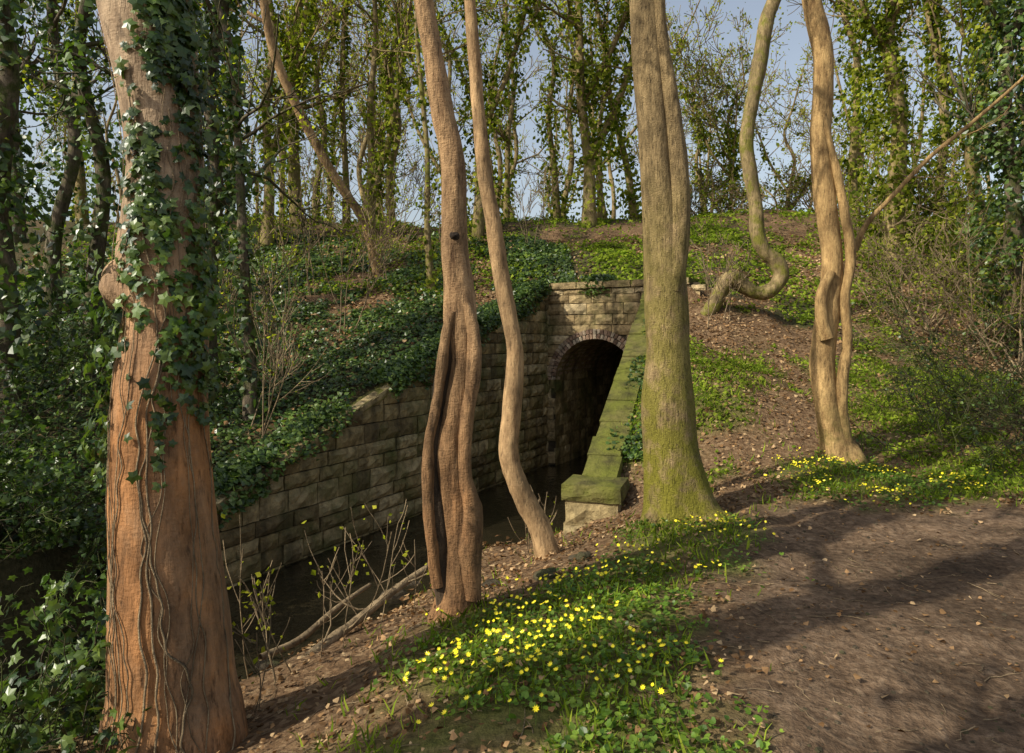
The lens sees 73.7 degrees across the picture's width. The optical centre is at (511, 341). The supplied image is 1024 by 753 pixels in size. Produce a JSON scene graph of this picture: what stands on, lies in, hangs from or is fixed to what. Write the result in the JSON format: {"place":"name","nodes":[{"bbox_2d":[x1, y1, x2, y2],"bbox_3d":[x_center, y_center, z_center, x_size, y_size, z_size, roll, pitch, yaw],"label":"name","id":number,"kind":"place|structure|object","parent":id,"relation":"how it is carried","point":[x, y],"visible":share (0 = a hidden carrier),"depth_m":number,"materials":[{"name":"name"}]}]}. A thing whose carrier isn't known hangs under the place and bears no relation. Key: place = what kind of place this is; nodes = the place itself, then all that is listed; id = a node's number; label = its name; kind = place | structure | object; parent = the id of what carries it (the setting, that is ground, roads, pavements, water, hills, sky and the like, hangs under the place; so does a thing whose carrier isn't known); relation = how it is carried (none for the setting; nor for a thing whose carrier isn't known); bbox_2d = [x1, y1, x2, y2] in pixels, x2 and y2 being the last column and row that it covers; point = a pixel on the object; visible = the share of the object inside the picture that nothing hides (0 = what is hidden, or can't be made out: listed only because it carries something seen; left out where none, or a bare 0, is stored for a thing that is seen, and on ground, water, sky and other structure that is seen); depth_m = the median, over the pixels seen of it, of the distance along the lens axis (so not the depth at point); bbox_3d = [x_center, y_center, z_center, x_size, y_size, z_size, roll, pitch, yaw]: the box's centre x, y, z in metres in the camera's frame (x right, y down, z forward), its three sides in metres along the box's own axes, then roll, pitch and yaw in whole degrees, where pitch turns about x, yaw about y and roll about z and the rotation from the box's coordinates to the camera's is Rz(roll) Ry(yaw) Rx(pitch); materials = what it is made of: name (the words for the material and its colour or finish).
{"place":"outdoors","nodes":[
{"label":"outdoors","id":0,"kind":"place"},
{"bbox_2d":[0,454,586,734],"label":"stream water","id":1,"kind":"structure","parent":0,"point":[297,600],"depth_m":8.15,"materials":[{"name":"black liquid"}]},
{"bbox_2d":[0,209,1023,752],"bbox_3d":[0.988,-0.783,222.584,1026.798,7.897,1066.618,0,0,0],"label":"ground","id":2,"kind":"structure","parent":0,"point":[956,691],"depth_m":4.40,"materials":[{"name":"soil"}]},
{"bbox_2d":[0,336,77,467],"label":"ivy undergrowth","id":3,"kind":"object","parent":2,"relation":"on","point":[31,402],"visible":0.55,"depth_m":7.27,"materials":[{"name":"green plant"}]},
{"bbox_2d":[0,452,80,630],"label":"ivy undergrowth","id":4,"kind":"object","parent":2,"relation":"on","point":[18,492],"visible":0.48,"depth_m":5.41,"materials":[{"name":"green plant"}]},
{"bbox_2d":[0,0,86,433],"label":"ivy clad tree","id":5,"kind":"object","parent":2,"relation":"on","point":[12,310],"visible":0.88,"depth_m":8.41,"materials":[{"name":"green plant"}]},
{"bbox_2d":[0,670,92,751],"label":"ivy undergrowth","id":6,"kind":"object","parent":2,"relation":"on","point":[35,690],"visible":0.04,"depth_m":3.83,"materials":[{"name":"green plant"}]},
{"bbox_2d":[0,422,106,699],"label":"ivy undergrowth","id":7,"kind":"object","parent":2,"relation":"on","point":[45,469],"visible":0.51,"depth_m":5.78,"materials":[{"name":"green plant"}]},
{"bbox_2d":[0,416,106,636],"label":"ivy undergrowth","id":8,"kind":"object","parent":2,"relation":"on","point":[102,551],"visible":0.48,"depth_m":5.78,"materials":[{"name":"green plant"}]},
{"bbox_2d":[0,340,108,524],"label":"ivy undergrowth","id":9,"kind":"object","parent":2,"relation":"on","point":[36,394],"visible":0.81,"depth_m":7.37,"materials":[{"name":"green plant"}]},
{"bbox_2d":[1,257,115,418],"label":"ivy undergrowth","id":10,"kind":"object","parent":2,"relation":"on","point":[67,360],"visible":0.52,"depth_m":9.06,"materials":[{"name":"green plant"}]},
{"bbox_2d":[10,0,116,244],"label":"ivy clad tree","id":11,"kind":"object","parent":2,"relation":"on","point":[21,230],"visible":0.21,"depth_m":18.96,"materials":[{"name":"green plant"}]},
{"bbox_2d":[17,0,110,226],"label":"ivy clad tree","id":12,"kind":"object","parent":2,"relation":"on","point":[82,193],"visible":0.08,"depth_m":21.88,"materials":[{"name":"green plant"}]},
{"bbox_2d":[22,471,105,669],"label":"ivy undergrowth","id":13,"kind":"object","parent":2,"relation":"on","point":[82,633],"visible":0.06,"depth_m":6.01,"materials":[{"name":"green plant"}]},
{"bbox_2d":[18,0,110,319],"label":"ivy clad tree","id":14,"kind":"object","parent":2,"relation":"on","point":[50,26],"visible":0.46,"depth_m":13.94,"materials":[{"name":"green plant"}]},
{"bbox_2d":[0,555,151,752],"bbox_3d":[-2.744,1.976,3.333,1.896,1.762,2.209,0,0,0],"label":"ivy undergrowth","id":15,"kind":"object","parent":2,"relation":"on","point":[49,607],"visible":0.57,"depth_m":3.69,"materials":[{"name":"green plant"}]},
{"bbox_2d":[20,0,247,388],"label":"ivy clad tree","id":16,"kind":"object","parent":2,"relation":"on","point":[103,201],"visible":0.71,"depth_m":9.88,"materials":[{"name":"green plant"}]},
{"bbox_2d":[65,4,252,254],"bbox_3d":[-9.371,-8.394,17.149,5.315,12.832,4.237,0,0,38],"label":"ivy clad tree","id":17,"kind":"object","parent":2,"relation":"on","point":[117,147],"visible":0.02,"depth_m":17.70,"materials":[{"name":"green plant"}]},
{"bbox_2d":[76,0,247,752],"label":"ivy covered tree","id":18,"kind":"object","parent":2,"relation":"on","point":[170,658],"visible":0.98,"depth_m":3.12,"materials":[{"name":"orange plant"}]},
{"bbox_2d":[93,363,240,400],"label":"ivy undergrowth","id":19,"kind":"object","parent":2,"relation":"on","point":[220,373],"visible":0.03,"depth_m":9.79,"materials":[{"name":"green plant"}]},
{"bbox_2d":[16,0,333,399],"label":"ivy clad tree","id":20,"kind":"object","parent":2,"relation":"on","point":[220,179],"visible":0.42,"depth_m":10.42,"materials":[{"name":"green plant"}]},
{"bbox_2d":[197,0,242,62],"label":"ivy clad tree","id":21,"kind":"object","parent":2,"relation":"on","point":[198,29],"depth_m":22.00,"materials":[{"name":"green plant"}]},
{"bbox_2d":[205,209,264,348],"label":"bare sapling","id":22,"kind":"object","parent":2,"relation":"on","point":[226,332],"visible":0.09,"depth_m":11.42,"materials":[{"name":"brown plant"}]},
{"bbox_2d":[195,0,290,214],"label":"ivy clad tree","id":23,"kind":"object","parent":2,"relation":"on","point":[241,36],"visible":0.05,"depth_m":24.06,"materials":[{"name":"green plant"}]},
{"bbox_2d":[221,513,298,712],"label":"young shoots","id":24,"kind":"object","parent":2,"relation":"on","point":[245,634],"visible":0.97,"depth_m":3.69,"materials":[{"name":"brown plant"}]},
{"bbox_2d":[206,184,317,389],"bbox_3d":[-4.097,-0.890,11.015,1.904,3.386,2.396,0,0,-19],"label":"bare sapling","id":25,"kind":"object","parent":2,"relation":"on","point":[259,287],"visible":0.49,"depth_m":10.92,"materials":[{"name":"brown plant"}]},
{"bbox_2d":[226,276,330,437],"bbox_3d":[-2.998,0.235,9.046,1.143,2.202,2.912,0,0,-16],"label":"bare sapling","id":26,"kind":"object","parent":2,"relation":"on","point":[271,356],"visible":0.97,"depth_m":8.91,"materials":[{"name":"brown plant"}]},
{"bbox_2d":[196,0,368,429],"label":"ivy clad tree","id":27,"kind":"object","parent":2,"relation":"on","point":[237,153],"visible":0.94,"depth_m":9.52,"materials":[{"name":"green plant"}]},
{"bbox_2d":[205,167,362,314],"bbox_3d":[-5.140,-1.990,13.506,4.033,3.185,1.570,0,0,-41],"label":"bare sapling","id":28,"kind":"object","parent":2,"relation":"on","point":[293,262],"visible":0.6,"depth_m":14.13,"materials":[{"name":"brown plant"}]},
{"bbox_2d":[199,0,382,275],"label":"curved tree","id":29,"kind":"object","parent":2,"relation":"on","point":[279,65],"visible":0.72,"depth_m":15.60,"materials":[{"name":"beige plant"}]},
{"bbox_2d":[196,0,387,246],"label":"ivy clad tree","id":30,"kind":"object","parent":2,"relation":"on","point":[297,53],"visible":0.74,"depth_m":18.84,"materials":[{"name":"green plant"}]},
{"bbox_2d":[247,101,353,297],"bbox_3d":[-4.522,-3.064,15.108,1.836,4.428,3.235,0,0,0],"label":"bare sapling","id":31,"kind":"object","parent":2,"relation":"on","point":[308,158],"visible":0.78,"depth_m":14.83,"materials":[{"name":"brown plant"}]},
{"bbox_2d":[237,0,369,226],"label":"ivy clad tree","id":32,"kind":"object","parent":2,"relation":"on","point":[296,174],"visible":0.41,"depth_m":20.85,"materials":[{"name":"green plant"}]},
{"bbox_2d":[238,520,371,682],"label":"young shoots","id":33,"kind":"object","parent":2,"relation":"on","point":[313,572],"visible":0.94,"depth_m":4.11,"materials":[{"name":"brown plant"}]},
{"bbox_2d":[258,0,362,220],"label":"ivy clad tree","id":34,"kind":"object","parent":2,"relation":"on","point":[321,116],"visible":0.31,"depth_m":24.92,"materials":[{"name":"green plant"}]},
{"bbox_2d":[0,227,645,751],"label":"ground ivy","id":35,"kind":"object","parent":2,"relation":"on","point":[230,471],"visible":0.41,"depth_m":11.58,"materials":[{"name":"green plant"}]},
{"bbox_2d":[311,0,393,226],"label":"ivy clad tree","id":36,"kind":"object","parent":2,"relation":"on","point":[343,119],"visible":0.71,"depth_m":21.85,"materials":[{"name":"green plant"}]},
{"bbox_2d":[302,186,416,336],"bbox_3d":[-2.848,-1.540,12.960,2.112,2.985,1.512,0,0,0],"label":"bare sapling","id":37,"kind":"object","parent":2,"relation":"on","point":[388,236],"visible":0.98,"depth_m":12.93,"materials":[{"name":"brown plant"}]},
{"bbox_2d":[309,0,440,291],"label":"ivy clad tree","id":38,"kind":"object","parent":2,"relation":"on","point":[429,266],"visible":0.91,"depth_m":15.62,"materials":[{"name":"green plant"}]},
{"bbox_2d":[321,499,428,628],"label":"young shoots","id":39,"kind":"object","parent":2,"relation":"on","point":[404,554],"visible":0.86,"depth_m":4.88,"materials":[{"name":"brown plant"}]},
{"bbox_2d":[215,287,549,586],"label":"stone retaining wall","id":40,"kind":"structure","parent":2,"relation":"on","point":[371,457],"depth_m":10.01,"materials":[{"name":"stone"}]},
{"bbox_2d":[325,168,439,284],"bbox_3d":[-2.443,-2.726,15.797,3.211,3.003,2.300,0,0,34],"label":"bare sapling","id":41,"kind":"object","parent":2,"relation":"on","point":[389,205],"visible":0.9,"depth_m":16.08,"materials":[{"name":"brown plant"}]},
{"bbox_2d":[326,0,457,220],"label":"ivy clad tree","id":42,"kind":"object","parent":2,"relation":"on","point":[389,72],"visible":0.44,"depth_m":24.89,"materials":[{"name":"green plant"}]},
{"bbox_2d":[351,124,440,251],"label":"bare sapling","id":43,"kind":"object","parent":2,"relation":"on","point":[416,172],"visible":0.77,"depth_m":17.93,"materials":[{"name":"brown plant"}]},
{"bbox_2d":[333,0,513,237],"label":"ivy clad tree","id":44,"kind":"object","parent":2,"relation":"on","point":[370,123],"visible":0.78,"depth_m":19.71,"materials":[{"name":"green plant"}]},
{"bbox_2d":[255,551,591,669],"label":"stream stones","id":45,"kind":"object","parent":2,"relation":"on","point":[580,555],"visible":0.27,"depth_m":5.36,"materials":[{"name":"grey stone"}]},
{"bbox_2d":[406,144,481,241],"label":"bare sapling","id":46,"kind":"object","parent":2,"relation":"on","point":[476,200],"visible":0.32,"depth_m":18.66,"materials":[{"name":"brown plant"}]},
{"bbox_2d":[414,0,482,622],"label":"twisted split tree","id":47,"kind":"object","parent":2,"relation":"on","point":[452,514],"visible":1,"depth_m":4.41,"materials":[{"name":"beige plant"}]},
{"bbox_2d":[433,0,533,221],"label":"ivy clad tree","id":48,"kind":"object","parent":2,"relation":"on","point":[505,137],"visible":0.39,"depth_m":26.81,"materials":[{"name":"green plant"}]},
{"bbox_2d":[440,0,556,238],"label":"ivy clad tree","id":49,"kind":"object","parent":2,"relation":"on","point":[478,227],"visible":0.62,"depth_m":20.26,"materials":[{"name":"green plant"}]},
{"bbox_2d":[464,0,559,559],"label":"slender bent tree","id":50,"kind":"object","parent":2,"relation":"on","point":[533,514],"visible":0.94,"depth_m":5.94,"materials":[{"name":"beige plant"}]},
{"bbox_2d":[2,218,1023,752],"bbox_3d":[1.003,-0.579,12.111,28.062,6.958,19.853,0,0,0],"label":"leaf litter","id":51,"kind":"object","parent":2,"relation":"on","point":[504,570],"visible":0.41,"depth_m":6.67,"materials":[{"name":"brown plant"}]},
{"bbox_2d":[18,204,1023,499],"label":"bank herbs","id":52,"kind":"object","parent":2,"relation":"on","point":[628,252],"visible":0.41,"depth_m":15.79,"materials":[{"name":"green plant"}]},
{"bbox_2d":[23,0,1023,222],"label":"distant woodland","id":53,"kind":"object","parent":2,"relation":"on","point":[498,185],"visible":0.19,"depth_m":34.86,"materials":[{"name":"green plant"}]},
{"bbox_2d":[508,485,557,553],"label":"young shoots","id":54,"kind":"object","parent":2,"relation":"on","point":[544,505],"visible":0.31,"depth_m":6.80,"materials":[{"name":"brown plant"}]},
{"bbox_2d":[481,0,585,221],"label":"ivy clad tree","id":55,"kind":"object","parent":2,"relation":"on","point":[557,209],"visible":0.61,"depth_m":23.98,"materials":[{"name":"green plant"}]},
{"bbox_2d":[43,325,1023,752],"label":"fallen twigs","id":56,"kind":"object","parent":2,"relation":"on","point":[683,601],"depth_m":4.68,"materials":[{"name":"brown wood"}]},
{"bbox_2d":[502,160,571,244],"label":"bare sapling","id":57,"kind":"object","parent":2,"relation":"on","point":[530,202],"visible":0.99,"depth_m":18.84,"materials":[{"name":"brown plant"}]},
{"bbox_2d":[505,0,633,227],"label":"ivy clad tree","id":58,"kind":"object","parent":2,"relation":"on","point":[591,146],"visible":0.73,"depth_m":21.29,"materials":[{"name":"green plant"}]},
{"bbox_2d":[561,291,645,535],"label":"stone wing wall","id":59,"kind":"structure","parent":2,"relation":"on","point":[598,488],"depth_m":8.55,"materials":[{"name":"stone"}]},
{"bbox_2d":[575,0,641,220],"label":"ivy clad tree","id":60,"kind":"object","parent":2,"relation":"on","point":[629,193],"visible":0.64,"depth_m":22.87,"materials":[{"name":"green plant"}]},
{"bbox_2d":[545,277,724,464],"bbox_3d":[5.475,0.985,20.862,4.483,4.630,14.085,0,0,28],"label":"stone tunnel portal","id":61,"kind":"object","parent":2,"relation":"on","point":[587,336],"visible":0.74,"depth_m":15.40,"materials":[{"name":"stone"}]},
{"bbox_2d":[285,346,1023,752],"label":"grass","id":62,"kind":"structure","parent":2,"relation":"on","point":[673,582],"depth_m":4.47,"materials":[{"name":"green plant"}]},
{"bbox_2d":[629,0,738,524],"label":"mossy tree","id":63,"kind":"object","parent":2,"relation":"on","point":[676,484],"visible":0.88,"depth_m":6.14,"materials":[{"name":"green plant"}]},
{"bbox_2d":[359,447,1023,752],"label":"yellow celandine flowers","id":64,"kind":"object","parent":2,"relation":"on","point":[609,723],"visible":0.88,"depth_m":3.47,"materials":[{"name":"green plant"}]},
{"bbox_2d":[637,21,764,216],"bbox_3d":[8.202,-8.463,29.753,5.146,9.066,5.625,0,0,0],"label":"ivy clad tree","id":65,"kind":"object","parent":2,"relation":"on","point":[697,172],"visible":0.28,"depth_m":29.91,"materials":[{"name":"green plant"}]},
{"bbox_2d":[690,159,742,216],"bbox_3d":[6.343,-5.235,23.876,2.780,2.014,3.003,0,0,-33],"label":"hawthorn bush","id":66,"kind":"object","parent":2,"relation":"on","point":[709,174],"visible":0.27,"depth_m":23.70,"materials":[{"name":"green plant"}]},
{"bbox_2d":[690,216,753,327],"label":"bare sapling","id":67,"kind":"object","parent":2,"relation":"on","point":[729,266],"visible":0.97,"depth_m":13.06,"materials":[{"name":"brown plant"}]},
{"bbox_2d":[666,0,798,210],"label":"ivy clad tree","id":68,"kind":"object","parent":2,"relation":"on","point":[731,141],"visible":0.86,"depth_m":25.80,"materials":[{"name":"green plant"}]},
{"bbox_2d":[700,170,769,220],"bbox_3d":[7.452,-4.638,22.757,2.215,2.366,3.364,0,0,25],"label":"hawthorn bush","id":69,"kind":"object","parent":2,"relation":"on","point":[736,194],"visible":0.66,"depth_m":22.65,"materials":[{"name":"green plant"}]},
{"bbox_2d":[700,0,788,315],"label":"serpentine tree","id":70,"kind":"object","parent":2,"relation":"on","point":[775,261],"visible":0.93,"depth_m":13.28,"materials":[{"name":"green plant"}]},
{"bbox_2d":[701,28,887,210],"bbox_3d":[13.374,-9.517,31.179,9.139,10.319,6.072,0,0,0],"label":"bush","id":71,"kind":"object","parent":2,"relation":"on","point":[788,123],"visible":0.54,"depth_m":31.12,"materials":[{"name":"green plant"}]},
{"bbox_2d":[760,160,873,211],"bbox_3d":[10.327,-5.297,23.786,3.597,2.527,3.831,0,0,38],"label":"hawthorn bush","id":72,"kind":"object","parent":2,"relation":"on","point":[804,184],"visible":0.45,"depth_m":24.14,"materials":[{"name":"green plant"}]},
{"bbox_2d":[780,0,883,228],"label":"ivy clad tree","id":73,"kind":"object","parent":2,"relation":"on","point":[852,161],"visible":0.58,"depth_m":21.89,"materials":[{"name":"green plant"}]},
{"bbox_2d":[802,0,869,465],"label":"twisting double tree","id":74,"kind":"object","parent":2,"relation":"on","point":[828,385],"visible":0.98,"depth_m":8.18,"materials":[{"name":"beige plant"}]},
{"bbox_2d":[855,75,1023,251],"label":"leaning branch","id":75,"kind":"object","parent":74,"relation":"attached to","point":[875,213],"visible":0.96,"depth_m":8.38,"materials":[{"name":"brown plant"}]},
{"bbox_2d":[662,498,1023,752],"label":"path pebbles","id":76,"kind":"object","parent":2,"relation":"on","point":[819,749],"visible":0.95,"depth_m":3.61,"materials":[{"name":"grey stone"}]},
{"bbox_2d":[823,0,966,274],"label":"ivy clad tree","id":77,"kind":"object","parent":2,"relation":"on","point":[884,37],"visible":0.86,"depth_m":17.82,"materials":[{"name":"green plant"}]},
{"bbox_2d":[800,141,998,291],"bbox_3d":[10.673,-3.247,19.047,5.281,4.366,5.655,0,0,42],"label":"hawthorn bush","id":78,"kind":"object","parent":2,"relation":"on","point":[924,188],"visible":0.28,"depth_m":17.96,"materials":[{"name":"green plant"}]},
{"bbox_2d":[868,0,975,222],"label":"ivy clad tree","id":79,"kind":"object","parent":2,"relation":"on","point":[931,11],"visible":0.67,"depth_m":22.02,"materials":[{"name":"green plant"}]},
{"bbox_2d":[837,185,1022,335],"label":"hawthorn bush","id":80,"kind":"object","parent":2,"relation":"on","point":[919,265],"visible":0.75,"depth_m":13.73,"materials":[{"name":"green plant"}]},
{"bbox_2d":[837,216,1023,372],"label":"hawthorn bush","id":81,"kind":"object","parent":2,"relation":"on","point":[878,296],"visible":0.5,"depth_m":12.88,"materials":[{"name":"green plant"}]},
{"bbox_2d":[848,317,1023,471],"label":"bramble bush","id":82,"kind":"object","parent":2,"relation":"on","point":[976,432],"visible":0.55,"depth_m":9.21,"materials":[{"name":"brown plant"}]},
{"bbox_2d":[848,266,1023,425],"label":"bramble bush","id":83,"kind":"object","parent":2,"relation":"on","point":[930,346],"visible":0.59,"depth_m":10.42,"materials":[{"name":"brown plant"}]},
{"bbox_2d":[852,350,1023,466],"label":"bramble bush","id":84,"kind":"object","parent":2,"relation":"on","point":[923,412],"visible":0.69,"depth_m":8.46,"materials":[{"name":"green plant"}]},
{"bbox_2d":[862,285,1023,446],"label":"bramble bush","id":85,"kind":"object","parent":2,"relation":"on","point":[994,357],"visible":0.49,"depth_m":8.67,"materials":[{"name":"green plant"}]},
{"bbox_2d":[876,314,1023,480],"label":"bramble bush","id":86,"kind":"object","parent":2,"relation":"on","point":[986,448],"visible":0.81,"depth_m":8.39,"materials":[{"name":"brown plant"}]},
{"bbox_2d":[884,194,1023,378],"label":"hawthorn bush","id":87,"kind":"object","parent":2,"relation":"on","point":[982,306],"visible":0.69,"depth_m":11.79,"materials":[{"name":"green plant"}]},
{"bbox_2d":[888,0,1023,357],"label":"ivy clad tree","id":88,"kind":"object","parent":2,"relation":"on","point":[1006,152],"visible":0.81,"depth_m":13.00,"materials":[{"name":"green plant"}]},
{"bbox_2d":[905,138,1023,275],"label":"hawthorn bush","id":89,"kind":"object","parent":2,"relation":"on","point":[941,198],"visible":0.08,"depth_m":19.63,"materials":[{"name":"green plant"}]},
{"bbox_2d":[921,0,1023,300],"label":"ivy clad tree","id":90,"kind":"object","parent":2,"relation":"on","point":[975,37],"visible":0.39,"depth_m":16.92,"materials":[{"name":"green plant"}]},
{"bbox_2d":[14,0,1023,226],"label":"sky","id":91,"kind":"structure","parent":0,"point":[798,37],"materials":[{"name":"blue"}]}
]}

